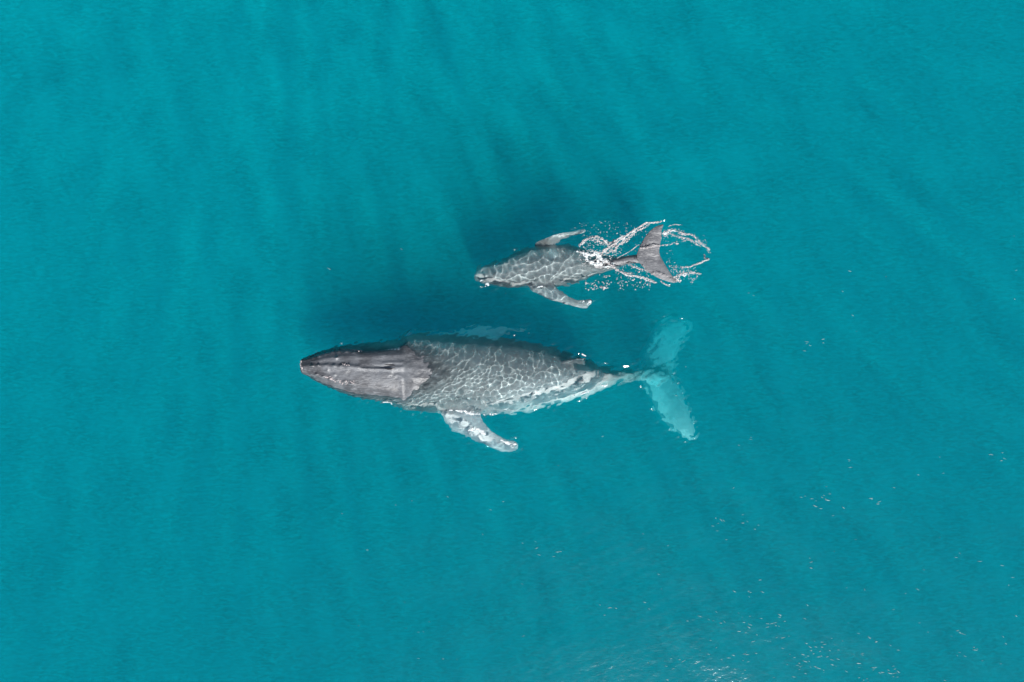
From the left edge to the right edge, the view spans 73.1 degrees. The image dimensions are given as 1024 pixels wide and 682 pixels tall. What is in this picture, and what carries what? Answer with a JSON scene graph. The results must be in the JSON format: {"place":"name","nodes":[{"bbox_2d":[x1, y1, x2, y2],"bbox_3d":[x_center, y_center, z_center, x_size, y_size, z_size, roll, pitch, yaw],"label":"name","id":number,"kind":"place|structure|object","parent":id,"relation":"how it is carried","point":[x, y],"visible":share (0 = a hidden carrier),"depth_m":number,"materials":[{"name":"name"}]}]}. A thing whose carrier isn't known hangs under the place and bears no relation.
{"place":"outdoors","nodes":[
{"label":"outdoors","id":0,"kind":"place"},
{"bbox_2d":[0,0,1023,681],"bbox_3d":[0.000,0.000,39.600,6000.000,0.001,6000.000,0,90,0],"label":"sea floor","id":1,"kind":"structure","parent":0,"point":[780,572],"depth_m":39.60,"materials":[{"name":"teal liquid"}]},
{"bbox_2d":[0,0,1023,681],"bbox_3d":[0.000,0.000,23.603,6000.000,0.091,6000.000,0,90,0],"label":"water","id":2,"kind":"structure","parent":0,"point":[112,92],"depth_m":23.60,"materials":[{"name":"teal liquid"}]},
{"bbox_2d":[298,317,697,453],"bbox_3d":[-0.198,1.517,25.440,14.196,4.524,4.700,0,90,0],"label":"humpback whale","id":3,"kind":"object","parent":2,"relation":"in","point":[493,368],"visible":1,"depth_m":23.59,"materials":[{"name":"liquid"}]},
{"bbox_2d":[449,409,496,414],"bbox_3d":[-1.336,2.462,23.585,1.656,0.072,0.174,6,90,0],"label":"foam","id":4,"kind":"object","parent":3,"relation":"on","point":[467,412],"visible":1,"depth_m":23.58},
{"bbox_2d":[468,427,516,446],"bbox_3d":[-0.666,3.258,23.587,1.739,0.056,0.226,20,90,0],"label":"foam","id":5,"kind":"object","parent":3,"relation":"on","point":[483,432],"visible":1,"depth_m":23.58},
{"bbox_2d":[473,222,678,311],"bbox_3d":[2.110,-2.397,24.299,6.880,1.912,2.898,-13,90,0],"label":"whale calf","id":6,"kind":"object","parent":2,"relation":"in","point":[551,264],"visible":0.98,"depth_m":23.60},
{"bbox_2d":[480,274,599,303],"bbox_3d":[0.948,-1.764,23.577,4.096,0.058,1.056,0,90,0],"label":"foam","id":7,"kind":"object","parent":6,"relation":"on","point":[487,284],"visible":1,"depth_m":23.57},
{"bbox_2d":[576,250,613,267],"bbox_3d":[2.822,-2.817,23.468,1.397,0.118,0.512,24,90,0],"label":"foam","id":8,"kind":"object","parent":6,"relation":"on","point":[594,253],"visible":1,"depth_m":23.47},
{"bbox_2d":[579,221,660,257],"bbox_3d":[3.685,-3.457,23.266,2.850,0.625,1.292,0,90,0],"label":"spray","id":9,"kind":"object","parent":2,"relation":"on","point":[613,242],"visible":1,"depth_m":23.27,"materials":[{"name":"white liquid"}]},
{"bbox_2d":[580,249,670,290],"bbox_3d":[3.839,-2.423,23.424,3.100,0.328,1.411,0,90,0],"label":"spray","id":10,"kind":"object","parent":2,"relation":"on","point":[624,273],"visible":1,"depth_m":23.40,"materials":[{"name":"white liquid"}]},
{"bbox_2d":[582,229,703,280],"bbox_3d":[4.480,-2.948,23.588,4.208,0.049,1.840,0,90,0],"label":"foam","id":11,"kind":"object","parent":2,"relation":"on","point":[664,233],"visible":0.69,"depth_m":23.59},
{"bbox_2d":[328,248,1016,680],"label":"foam flecks","id":12,"kind":"object","parent":2,"relation":"on","point":[750,592],"visible":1,"depth_m":23.59,"materials":[{"name":"liquid"}]},
{"bbox_2d":[661,224,710,282],"bbox_3d":[5.904,-2.938,23.320,1.709,0.516,2.039,0,90,0],"label":"spray","id":13,"kind":"object","parent":2,"relation":"on","point":[691,240],"visible":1,"depth_m":23.34,"materials":[{"name":"white liquid"}]}
]}

